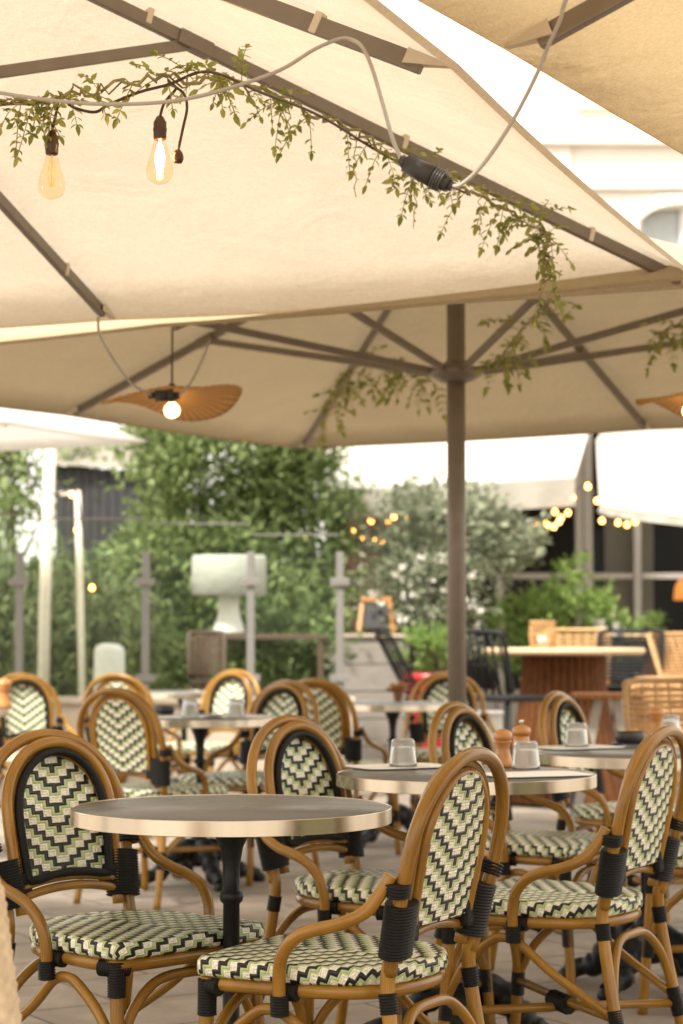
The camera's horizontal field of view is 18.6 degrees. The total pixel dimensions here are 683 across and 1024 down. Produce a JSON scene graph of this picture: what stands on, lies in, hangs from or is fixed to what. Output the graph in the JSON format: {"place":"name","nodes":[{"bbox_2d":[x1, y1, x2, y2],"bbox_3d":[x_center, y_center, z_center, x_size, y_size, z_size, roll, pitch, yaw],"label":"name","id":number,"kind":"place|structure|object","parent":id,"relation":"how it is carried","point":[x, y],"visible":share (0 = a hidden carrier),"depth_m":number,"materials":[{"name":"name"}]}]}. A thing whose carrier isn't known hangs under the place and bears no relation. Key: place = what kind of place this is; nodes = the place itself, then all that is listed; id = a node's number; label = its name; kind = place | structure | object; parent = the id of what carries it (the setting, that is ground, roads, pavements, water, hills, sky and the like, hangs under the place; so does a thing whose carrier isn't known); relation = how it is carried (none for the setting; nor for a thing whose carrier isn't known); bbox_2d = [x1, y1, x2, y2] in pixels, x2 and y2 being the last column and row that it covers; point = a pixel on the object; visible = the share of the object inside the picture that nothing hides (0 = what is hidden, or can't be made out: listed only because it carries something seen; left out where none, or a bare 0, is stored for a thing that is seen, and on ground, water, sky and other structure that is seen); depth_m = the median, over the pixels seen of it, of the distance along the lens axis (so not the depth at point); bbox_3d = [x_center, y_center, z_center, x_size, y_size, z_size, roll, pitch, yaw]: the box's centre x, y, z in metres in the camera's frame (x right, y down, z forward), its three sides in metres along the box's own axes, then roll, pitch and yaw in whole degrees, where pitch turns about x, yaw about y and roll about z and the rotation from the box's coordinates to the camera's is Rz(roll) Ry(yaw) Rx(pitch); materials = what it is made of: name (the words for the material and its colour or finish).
{"place":"outdoors","nodes":[
{"label":"outdoors","id":0,"kind":"place"},
{"bbox_2d":[0,0,533,581],"label":"sky","id":1,"kind":"structure","parent":0,"point":[506,77],"materials":[{"name":"white"}]},
{"bbox_2d":[0,734,682,1023],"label":"terrace paving","id":2,"kind":"structure","parent":0,"point":[63,1003],"depth_m":7.42,"materials":[{"name":"stone"}]},
{"bbox_2d":[0,708,8,716],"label":"bistro table","id":3,"kind":"object","parent":2,"relation":"on","point":[4,711],"visible":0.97,"depth_m":10.11,"materials":[{"name":"beige metal"}]},
{"bbox_2d":[0,679,11,707],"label":"pepper mill","id":4,"kind":"object","parent":3,"relation":"on","point":[5,688],"visible":1,"depth_m":10.26,"materials":[{"name":"brown wood"}]},
{"bbox_2d":[0,673,84,808],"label":"bistro chair","id":5,"kind":"object","parent":2,"relation":"on","point":[31,709],"visible":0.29,"depth_m":11.20,"materials":[{"name":"wicker"}]},
{"bbox_2d":[0,518,86,693],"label":"reed plant","id":6,"kind":"object","parent":2,"relation":"on","point":[7,550],"visible":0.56,"depth_m":15.61,"materials":[{"name":"green plant"}]},
{"bbox_2d":[38,449,55,683],"bbox_3d":[-2.107,0.658,14.887,0.137,2.612,0.100,0,-3,0],"label":"wooden pole","id":7,"kind":"object","parent":2,"relation":"on","point":[46,573],"visible":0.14,"depth_m":14.87,"materials":[{"name":"wood"}]},
{"bbox_2d":[0,421,119,572],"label":"broadleaf tree","id":8,"kind":"object","parent":2,"relation":"on","point":[13,495],"visible":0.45,"depth_m":20.02,"materials":[{"name":"green plant"}]},
{"bbox_2d":[59,490,85,695],"bbox_3d":[-1.877,0.897,14.573,0.215,2.102,0.046,0,-3,0],"label":"light stake","id":9,"kind":"object","parent":2,"relation":"on","point":[80,613],"visible":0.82,"depth_m":14.57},
{"bbox_2d":[29,450,94,590],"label":"festoon lights","id":10,"kind":"object","parent":9,"relation":"hanging from","point":[77,530],"visible":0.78,"depth_m":14.52,"materials":[{"name":"white plastic"}]},
{"bbox_2d":[0,408,145,450],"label":"white parasol","id":11,"kind":"object","parent":2,"relation":"on","point":[20,430],"visible":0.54,"depth_m":13.58,"materials":[{"name":"fabric"}]},
{"bbox_2d":[0,530,167,695],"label":"reed plant","id":12,"kind":"object","parent":2,"relation":"on","point":[89,627],"visible":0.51,"depth_m":15.73,"materials":[{"name":"green plant"}]},
{"bbox_2d":[93,643,124,691],"bbox_3d":[-1.625,1.432,14.542,0.248,1.031,0.248,0,-3,0],"label":"shell stool","id":13,"kind":"object","parent":2,"relation":"on","point":[109,657],"visible":0.44,"depth_m":14.49,"materials":[{"name":"white plastic"}]},
{"bbox_2d":[55,431,185,583],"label":"dark shed","id":14,"kind":"structure","parent":2,"relation":"on","point":[89,485],"depth_m":19.64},
{"bbox_2d":[65,563,196,695],"bbox_3d":[-1.561,1.203,15.973,1.193,1.649,0.849,0,-3,0],"label":"reed plant","id":15,"kind":"object","parent":2,"relation":"on","point":[112,629],"visible":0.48,"depth_m":15.96,"materials":[{"name":"green plant"}]},
{"bbox_2d":[0,729,264,1023],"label":"bistro chair","id":16,"kind":"object","parent":2,"relation":"on","point":[52,777],"visible":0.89,"depth_m":4.72,"materials":[{"name":"wicker"}]},
{"bbox_2d":[83,673,190,838],"bbox_3d":[-1.136,1.331,11.499,0.538,0.892,0.551,-1,-3,20],"label":"bistro chair","id":17,"kind":"object","parent":2,"relation":"on","point":[128,682],"visible":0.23,"depth_m":11.32,"materials":[{"name":"wicker"}]},
{"bbox_2d":[73,687,227,909],"bbox_3d":[-0.793,1.169,8.657,0.538,0.892,0.551,-2,-4,30],"label":"bistro chair","id":18,"kind":"object","parent":2,"relation":"on","point":[125,725],"visible":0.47,"depth_m":8.47,"materials":[{"name":"wicker"}]},
{"bbox_2d":[0,541,335,695],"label":"hedge","id":19,"kind":"object","parent":2,"relation":"on","point":[30,567],"visible":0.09,"depth_m":18.52,"materials":[{"name":"green plant"}]},
{"bbox_2d":[146,690,204,781],"bbox_3d":[-0.980,1.488,12.937,0.700,0.735,0.700,-3,-4,38],"label":"bistro table","id":20,"kind":"object","parent":2,"relation":"on","point":[180,696],"visible":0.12,"depth_m":12.68,"materials":[{"name":"black metal"}]},
{"bbox_2d":[0,696,354,799],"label":"wall","id":21,"kind":"structure","parent":2,"relation":"on","point":[70,706],"depth_m":13.73,"materials":[{"name":"beige stone"}]},
{"bbox_2d":[0,514,349,696],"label":"glass screen","id":22,"kind":"object","parent":21,"relation":"on","point":[145,677],"visible":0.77,"depth_m":13.86,"materials":[{"name":"grey metal"}]},
{"bbox_2d":[186,630,226,689],"bbox_3d":[-0.955,1.397,14.742,0.288,1.122,0.384,0,-3,-5],"label":"wicker stool","id":23,"kind":"object","parent":2,"relation":"on","point":[206,655],"visible":0.81,"depth_m":14.87,"materials":[{"name":"wicker"}]},
{"bbox_2d":[138,714,277,891],"bbox_3d":[-0.627,1.276,9.203,0.700,0.735,0.700,-1,-3,21],"label":"bistro table","id":24,"kind":"object","parent":2,"relation":"on","point":[208,862],"visible":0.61,"depth_m":9.10,"materials":[{"name":"black metal"}]},
{"bbox_2d":[158,716,221,717],"bbox_3d":[-0.666,0.901,9.148,0.285,0.001,0.193,0,-3,-6],"label":"paper mat","id":25,"kind":"object","parent":24,"relation":"on","point":[186,717],"visible":0.72,"depth_m":9.08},
{"bbox_2d":[181,699,198,716],"bbox_3d":[-0.666,0.862,9.150,0.079,0.077,0.079,0,-3,0],"label":"tumbler","id":26,"kind":"object","parent":25,"relation":"on","point":[189,707],"visible":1,"depth_m":9.12,"materials":[{"name":"clear glass"}]},
{"bbox_2d":[207,716,269,717],"bbox_3d":[-0.464,0.901,9.148,0.285,0.001,0.193,-1,-3,11],"label":"paper mat","id":27,"kind":"object","parent":24,"relation":"on","point":[242,717],"visible":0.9,"depth_m":9.08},
{"bbox_2d":[227,699,244,716],"bbox_3d":[-0.464,0.862,9.150,0.079,0.077,0.079,0,-3,0],"label":"tumbler","id":28,"kind":"object","parent":27,"relation":"on","point":[235,707],"visible":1,"depth_m":9.12,"materials":[{"name":"clear glass"}]},
{"bbox_2d":[158,669,260,772],"bbox_3d":[-0.774,1.363,12.081,0.538,0.892,0.551,-2,-4,34],"label":"bistro chair","id":29,"kind":"object","parent":2,"relation":"on","point":[222,689],"visible":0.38,"depth_m":12.24,"materials":[{"name":"wicker"}]},
{"bbox_2d":[70,794,391,1023],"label":"bistro table","id":30,"kind":"object","parent":2,"relation":"on","point":[231,823],"visible":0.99,"depth_m":4.44,"materials":[{"name":"stone"}]},
{"bbox_2d":[87,425,385,690],"bbox_3d":[-0.818,0.348,17.161,2.458,3.498,2.379,0,-3,0],"label":"broadleaf tree","id":31,"kind":"object","parent":2,"relation":"on","point":[272,494],"visible":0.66,"depth_m":16.75,"materials":[{"name":"green plant"}]},
{"bbox_2d":[175,680,320,885],"bbox_3d":[-0.411,1.216,9.483,0.538,0.892,0.551,-3,-4,38],"label":"bistro chair","id":32,"kind":"object","parent":2,"relation":"on","point":[281,697],"visible":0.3,"depth_m":9.64,"materials":[{"name":"wicker"}]},
{"bbox_2d":[195,634,326,689],"bbox_3d":[-0.581,1.435,15.143,0.950,1.091,0.400,0,-3,0],"label":"bar table","id":33,"kind":"object","parent":2,"relation":"on","point":[320,638],"visible":0.41,"depth_m":14.97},
{"bbox_2d":[191,554,266,633],"bbox_3d":[-0.822,0.604,15.190,0.550,0.569,0.550,0,-3,0],"label":"shade lamp","id":34,"kind":"object","parent":33,"relation":"on","point":[220,576],"visible":0.88,"depth_m":15.00,"materials":[{"name":"white plastic"}]},
{"bbox_2d":[214,589,363,695],"bbox_3d":[-0.444,1.286,15.516,1.231,1.434,0.893,0,-3,0],"label":"leafy shrub","id":35,"kind":"object","parent":2,"relation":"on","point":[277,624],"visible":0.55,"depth_m":15.43,"materials":[{"name":"green plant"}]},
{"bbox_2d":[0,0,682,328],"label":"square parasol","id":36,"kind":"object","parent":2,"relation":"on","point":[227,216],"visible":0.92,"depth_m":5.97,"materials":[{"name":"beige fabric"}]},
{"bbox_2d":[0,50,243,167],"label":"vine garland","id":37,"kind":"object","parent":36,"relation":"attached to","point":[84,92],"visible":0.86,"depth_m":4.59,"materials":[{"name":"green plant"}]},
{"bbox_2d":[97,315,151,395],"bbox_3d":[-0.769,-0.536,7.269,0.047,0.164,0.957,0,-3,5],"label":"power cable","id":38,"kind":"object","parent":36,"relation":"attached to","point":[114,360],"visible":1,"depth_m":7.22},
{"bbox_2d":[148,388,179,402],"bbox_3d":[-0.661,-0.433,7.737,0.120,0.054,0.052,0,-3,0],"label":"cable connector","id":39,"kind":"object","parent":38,"relation":"attached to","point":[170,395],"visible":1,"depth_m":7.72,"materials":[{"name":"black plastic"}]},
{"bbox_2d":[0,36,401,157],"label":"power cable","id":40,"kind":"object","parent":36,"relation":"attached to","point":[314,49],"visible":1,"depth_m":3.75,"materials":[{"name":"plastic"}]},
{"bbox_2d":[397,154,454,192],"bbox_3d":[0.144,-0.574,3.528,0.099,0.068,0.039,-1,-3,13],"label":"cable connector","id":41,"kind":"object","parent":40,"relation":"attached to","point":[434,178],"visible":1,"depth_m":3.51,"materials":[{"name":"black plastic"}]},
{"bbox_2d":[2,70,470,195],"bbox_3d":[-0.115,-0.915,5.013,1.561,0.112,0.336,3,-4,-42],"label":"power cable","id":42,"kind":"object","parent":36,"relation":"attached to","point":[246,86],"visible":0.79,"depth_m":4.71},
{"bbox_2d":[45,95,58,186],"bbox_3d":[-0.641,-0.810,4.603,0.061,0.238,0.061,0,-3,0],"label":"edison bulb","id":43,"kind":"object","parent":42,"relation":"hanging from","point":[51,149],"visible":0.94,"depth_m":4.59,"materials":[{"name":"orange glass"}]},
{"bbox_2d":[153,84,176,172],"bbox_3d":[-0.399,-0.843,4.605,0.067,0.237,0.061,0,-3,0],"label":"edison bulb","id":44,"kind":"object","parent":42,"relation":"hanging from","point":[159,128],"visible":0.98,"depth_m":4.60,"materials":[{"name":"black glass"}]},
{"bbox_2d":[167,79,187,163],"bbox_3d":[-0.363,-0.866,4.606,0.048,0.189,0.025,0,-3,0],"label":"empty socket","id":45,"kind":"object","parent":42,"relation":"hanging from","point":[177,157],"visible":0.99,"depth_m":4.60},
{"bbox_2d":[173,44,576,280],"bbox_3d":[0.088,-0.867,5.267,1.372,0.427,0.278,3,-4,-44],"label":"vine garland","id":46,"kind":"object","parent":36,"relation":"hanging from","point":[516,218],"visible":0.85,"depth_m":5.33,"materials":[{"name":"green plant"}]},
{"bbox_2d":[512,232,574,328],"bbox_3d":[0.562,-0.624,5.594,0.163,0.266,0.134,-2,-4,35],"label":"vine garland","id":47,"kind":"object","parent":36,"relation":"hanging from","point":[547,265],"visible":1,"depth_m":5.60,"materials":[{"name":"green plant"}]},
{"bbox_2d":[0,238,682,713],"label":"square parasol","id":48,"kind":"object","parent":2,"relation":"on","point":[586,374],"visible":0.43,"depth_m":9.76,"materials":[{"name":"beige fabric"}]},
{"bbox_2d":[101,328,241,420],"bbox_3d":[-0.663,-0.603,8.147,0.550,0.473,0.440,0,-3,0],"label":"pendant lamp","id":49,"kind":"object","parent":48,"relation":"hanging from","point":[196,403],"visible":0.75,"depth_m":8.20,"materials":[{"name":"wicker"}]},
{"bbox_2d":[302,344,446,455],"bbox_3d":[0.153,-0.572,9.794,0.318,0.503,1.597,1,-3,-15],"label":"vine garland","id":50,"kind":"object","parent":48,"relation":"hanging from","point":[348,389],"visible":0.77,"depth_m":9.94,"materials":[{"name":"green plant"}]},
{"bbox_2d":[474,298,581,397],"bbox_3d":[0.694,-0.632,7.839,0.382,0.377,0.613,0,-3,0],"label":"vine garland","id":51,"kind":"object","parent":48,"relation":"hanging from","point":[513,343],"visible":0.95,"depth_m":7.88,"materials":[{"name":"green plant"}]},
{"bbox_2d":[635,392,682,416],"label":"pendant lamp","id":52,"kind":"object","parent":48,"relation":"hanging from","point":[672,403],"visible":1,"depth_m":8.53,"materials":[{"name":"brown wicker"}]},
{"bbox_2d":[639,318,682,377],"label":"vine garland","id":53,"kind":"object","parent":48,"relation":"hanging from","point":[661,337],"visible":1,"depth_m":7.97,"materials":[{"name":"green plant"}]},
{"bbox_2d":[298,678,400,854],"bbox_3d":[-0.020,1.260,10.253,0.538,0.892,0.551,-2,-4,26],"label":"bistro chair","id":54,"kind":"object","parent":2,"relation":"on","point":[334,702],"visible":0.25,"depth_m":10.03,"materials":[{"name":"wicker"}]},
{"bbox_2d":[197,747,508,1023],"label":"bistro chair","id":55,"kind":"object","parent":2,"relation":"on","point":[450,867],"visible":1,"depth_m":4.10,"materials":[{"name":"wicker"}]},
{"bbox_2d":[324,634,408,759],"bbox_3d":[0.160,1.513,16.541,0.744,1.084,0.560,0,-3,0],"label":"planter box","id":56,"kind":"object","parent":2,"relation":"on","point":[371,673],"visible":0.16,"depth_m":16.30,"materials":[{"name":"beige stone"}]},
{"bbox_2d":[356,596,395,633],"bbox_3d":[0.275,0.825,16.590,0.319,0.303,0.293,0,-3,0],"label":"frame sign","id":57,"kind":"object","parent":56,"relation":"on","point":[373,616],"visible":0.84,"depth_m":16.52,"materials":[{"name":"orange wood"}]},
{"bbox_2d":[246,715,495,1023],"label":"bistro chair","id":58,"kind":"object","parent":2,"relation":"on","point":[303,756],"visible":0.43,"depth_m":5.53,"materials":[{"name":"wicker"}]},
{"bbox_2d":[374,632,419,747],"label":"wire bar chair","id":59,"kind":"object","parent":2,"relation":"on","point":[381,641],"visible":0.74,"depth_m":14.78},
{"bbox_2d":[348,701,446,846],"bbox_3d":[0.270,1.376,10.970,0.700,0.735,0.700,0,-3,-6],"label":"bistro table","id":60,"kind":"object","parent":2,"relation":"on","point":[392,710],"visible":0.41,"depth_m":10.84,"materials":[{"name":"black metal"}]},
{"bbox_2d":[385,680,409,701],"bbox_3d":[0.299,0.955,11.112,0.138,0.116,0.160,0,-3,0],"label":"potted plant","id":61,"kind":"object","parent":60,"relation":"on","point":[398,690],"visible":1,"depth_m":11.09,"materials":[{"name":"ceramic"}]},
{"bbox_2d":[403,672,440,747],"bbox_3d":[0.705,1.636,16.133,0.456,0.780,0.456,0,-3,0],"label":"flower pot","id":62,"kind":"object","parent":2,"relation":"on","point":[418,676],"visible":0.14,"depth_m":15.97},
{"bbox_2d":[391,618,447,672],"bbox_3d":[0.646,1.055,16.136,0.637,0.463,0.623,0,-3,0],"label":"leafy shrub","id":63,"kind":"object","parent":62,"relation":"in","point":[415,636],"visible":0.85,"depth_m":16.11,"materials":[{"name":"green plant"}]},
{"bbox_2d":[344,536,502,671],"bbox_3d":[0.642,1.125,16.694,1.332,1.890,1.125,0,-3,0],"label":"flowering shrub","id":64,"kind":"object","parent":2,"relation":"on","point":[404,618],"visible":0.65,"depth_m":16.59,"materials":[{"name":"green plant"}]},
{"bbox_2d":[401,671,496,819],"bbox_3d":[0.598,1.324,11.390,0.538,0.892,0.551,0,-3,-2],"label":"bistro chair","id":65,"kind":"object","parent":2,"relation":"on","point":[435,687],"visible":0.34,"depth_m":11.59,"materials":[{"name":"wicker"}]},
{"bbox_2d":[343,462,556,671],"bbox_3d":[0.898,0.840,17.102,1.845,2.508,1.377,0,-3,0],"label":"olive tree","id":66,"kind":"object","parent":2,"relation":"on","point":[408,543],"visible":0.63,"depth_m":17.00,"materials":[{"name":"green plant"}]},
{"bbox_2d":[336,765,596,1023],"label":"bistro table","id":67,"kind":"object","parent":2,"relation":"on","point":[407,781],"visible":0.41,"depth_m":5.46,"materials":[{"name":"stone"}]},
{"bbox_2d":[345,763,442,768],"bbox_3d":[0.159,0.715,5.852,0.285,0.001,0.194,2,-4,-29],"label":"paper mat","id":68,"kind":"object","parent":67,"relation":"on","point":[387,766],"visible":0.73,"depth_m":5.82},
{"bbox_2d":[389,738,416,766],"bbox_3d":[0.172,0.673,5.823,0.079,0.077,0.079,0,-3,0],"label":"tumbler","id":69,"kind":"object","parent":68,"relation":"on","point":[402,752],"visible":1,"depth_m":5.79,"materials":[{"name":"clear glass"}]},
{"bbox_2d":[493,729,511,766],"bbox_3d":[0.455,0.664,5.858,0.055,0.106,0.055,0,-3,0],"label":"pepper mill","id":70,"kind":"object","parent":67,"relation":"on","point":[502,739],"visible":0.88,"depth_m":5.84,"materials":[{"name":"brown wood"}]},
{"bbox_2d":[512,719,530,758],"bbox_3d":[0.526,0.668,6.084,0.056,0.124,0.056,0,-3,0],"label":"salt grinder","id":71,"kind":"object","parent":67,"relation":"on","point":[521,732],"visible":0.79,"depth_m":6.07,"materials":[{"name":"brown wood"}]},
{"bbox_2d":[512,741,539,769],"bbox_3d":[0.505,0.666,5.698,0.079,0.077,0.079,0,-3,0],"label":"tumbler","id":72,"kind":"object","parent":67,"relation":"on","point":[525,755],"visible":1,"depth_m":5.67,"materials":[{"name":"clear glass"}]},
{"bbox_2d":[485,771,593,777],"bbox_3d":[0.514,0.696,5.527,0.285,0.001,0.193,1,-3,-20],"label":"paper mat","id":73,"kind":"object","parent":67,"relation":"on","point":[538,773],"visible":0.73,"depth_m":5.52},
{"bbox_2d":[325,433,682,737],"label":"glazed shop","id":74,"kind":"structure","parent":2,"relation":"on","point":[639,561],"depth_m":21.73,"materials":[{"name":"black glass"}]},
{"bbox_2d":[318,434,587,517],"bbox_3d":[1.204,-0.647,19.466,2.889,1.616,3.604,0,-3,0],"label":"shop awning","id":75,"kind":"object","parent":74,"relation":"attached to","point":[530,463],"visible":0.38,"depth_m":18.39,"materials":[{"name":"white fabric"}]},
{"bbox_2d":[596,429,682,525],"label":"shop awning","id":76,"kind":"object","parent":74,"relation":"attached to","point":[640,473],"visible":0.85,"depth_m":16.71,"materials":[{"name":"fabric"}]},
{"bbox_2d":[466,630,554,808],"bbox_3d":[0.993,1.287,12.817,0.558,1.124,0.467,3,-4,-42],"label":"wire bar chair","id":77,"kind":"object","parent":2,"relation":"on","point":[508,698],"visible":0.47,"depth_m":12.62,"materials":[{"name":"metal"}]},
{"bbox_2d":[428,701,634,999],"bbox_3d":[0.585,1.052,6.596,0.551,0.892,0.538,-2,-4,32],"label":"bistro chair","id":78,"kind":"object","parent":2,"relation":"on","point":[464,726],"visible":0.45,"depth_m":6.57,"materials":[{"name":"wicker"}]},
{"bbox_2d":[417,0,682,154],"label":"square parasol","id":79,"kind":"object","parent":2,"relation":"on","point":[622,59],"visible":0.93,"depth_m":3.77,"materials":[{"name":"beige fabric"}]},
{"bbox_2d":[452,0,567,187],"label":"power cable","id":80,"kind":"object","parent":79,"relation":"attached to","point":[516,113],"visible":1,"depth_m":3.45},
{"bbox_2d":[438,725,682,1023],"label":"bistro chair","id":81,"kind":"object","parent":2,"relation":"on","point":[642,834],"visible":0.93,"depth_m":5.05,"materials":[{"name":"wicker"}]},
{"bbox_2d":[482,647,644,804],"bbox_3d":[1.448,1.378,13.544,1.059,0.983,1.059,0,-3,0],"label":"barrel table","id":82,"kind":"object","parent":2,"relation":"on","point":[565,670],"visible":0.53,"depth_m":13.31,"materials":[{"name":"brown wood"}]},
{"bbox_2d":[529,621,555,647],"bbox_3d":[1.308,0.796,13.527,0.179,0.178,0.177,0,-3,0],"label":"rattan lantern","id":83,"kind":"object","parent":82,"relation":"on","point":[542,640],"visible":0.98,"depth_m":13.48,"materials":[{"name":"brown wicker"}]},
{"bbox_2d":[467,548,670,681],"bbox_3d":[1.916,1.211,17.591,1.716,1.821,1.104,0,-3,0],"label":"leafy shrub","id":84,"kind":"object","parent":2,"relation":"on","point":[591,600],"visible":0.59,"depth_m":17.44,"materials":[{"name":"green plant"}]},
{"bbox_2d":[544,628,611,684],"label":"rattan bar chair","id":85,"kind":"object","parent":2,"relation":"on","point":[568,643],"visible":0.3,"depth_m":14.76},
{"bbox_2d":[570,692,644,822],"bbox_3d":[1.551,1.437,12.163,0.428,0.756,0.350,0,-3,0],"label":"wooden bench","id":86,"kind":"object","parent":2,"relation":"on","point":[577,798],"visible":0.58,"depth_m":12.12,"materials":[{"name":"brown wood"}]},
{"bbox_2d":[537,691,682,933],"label":"bistro chair","id":87,"kind":"object","parent":2,"relation":"on","point":[600,810],"visible":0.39,"depth_m":7.71,"materials":[{"name":"wicker"}]},
{"bbox_2d":[538,746,682,999],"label":"bistro table","id":88,"kind":"object","parent":2,"relation":"on","point":[588,964],"visible":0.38,"depth_m":6.45,"materials":[{"name":"black metal"}]},
{"bbox_2d":[538,745,623,748],"bbox_3d":[0.770,0.768,6.802,0.285,0.001,0.193,2,-4,-26],"label":"paper mat","id":89,"kind":"object","parent":88,"relation":"on","point":[564,747],"visible":0.81,"depth_m":6.76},
{"bbox_2d":[565,723,588,746],"bbox_3d":[0.770,0.729,6.814,0.079,0.077,0.079,0,-3,0],"label":"tumbler","id":90,"kind":"object","parent":89,"relation":"on","point":[576,735],"visible":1,"depth_m":6.79,"materials":[{"name":"clear glass"}]},
{"bbox_2d":[610,742,639,744],"bbox_3d":[0.967,0.777,6.975,0.120,0.007,0.090,0,-3,0],"label":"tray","id":91,"kind":"object","parent":88,"relation":"on","point":[615,743],"visible":0.53,"depth_m":6.93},
{"bbox_2d":[615,731,644,742],"bbox_3d":[0.967,0.754,6.976,0.099,0.036,0.100,0,-3,0],"label":"ashtray","id":92,"kind":"object","parent":91,"relation":"on","point":[629,736],"visible":0.97,"depth_m":6.94,"materials":[{"name":"black plastic"}]},
{"bbox_2d":[649,707,664,733],"bbox_3d":[1.127,0.751,7.430,0.058,0.111,0.058,0,-3,0],"label":"pepper mill","id":93,"kind":"object","parent":88,"relation":"on","point":[656,714],"visible":0.81,"depth_m":7.41,"materials":[{"name":"brown wood"}]},
{"bbox_2d":[607,625,650,731],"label":"wire bar chair","id":94,"kind":"object","parent":2,"relation":"on","point":[622,627],"visible":0.15,"depth_m":17.46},
{"bbox_2d":[596,629,664,734],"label":"wire bar chair","id":95,"kind":"object","parent":2,"relation":"on","point":[618,688],"visible":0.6,"depth_m":14.40,"materials":[{"name":"metal"}]},
{"bbox_2d":[622,677,682,842],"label":"rattan armchair","id":96,"kind":"object","parent":2,"relation":"on","point":[628,720],"visible":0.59,"depth_m":9.79,"materials":[{"name":"wicker"}]},
{"bbox_2d":[623,634,682,740],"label":"barrel table","id":97,"kind":"object","parent":2,"relation":"on","point":[673,637],"visible":0.18,"depth_m":16.83,"materials":[{"name":"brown wood"}]},
{"bbox_2d":[631,676,682,800],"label":"rattan armchair","id":98,"kind":"object","parent":2,"relation":"on","point":[664,685],"visible":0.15,"depth_m":12.14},
{"bbox_2d":[638,843,682,1014],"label":"bistro chair","id":99,"kind":"object","parent":2,"relation":"on","point":[648,952],"visible":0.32,"depth_m":6.06,"materials":[{"name":"wicker"}]},
{"bbox_2d":[646,632,682,704],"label":"rattan bar chair","id":100,"kind":"object","parent":2,"relation":"on","point":[653,650],"visible":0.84,"depth_m":14.38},
{"bbox_2d":[524,67,682,245],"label":"stone building","id":101,"kind":"structure","parent":0,"point":[630,173],"depth_m":25.76,"materials":[{"name":"stone"}]},
{"bbox_2d":[627,191,682,245],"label":"window","id":102,"kind":"structure","parent":101,"relation":"in","point":[666,226],"depth_m":25.92,"materials":[{"name":"glass"}]},
{"bbox_3d":[-0.652,1.215,3.136,0.360,0.168,0.360,0,-3,0],"label":"wooden stool","id":103,"kind":"object","parent":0,"visible":0},
{"bbox_2d":[0,882,21,1023],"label":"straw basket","id":104,"kind":"object","parent":103,"relation":"on","point":[10,1013],"visible":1,"depth_m":3.14,"materials":[{"name":"wicker"}]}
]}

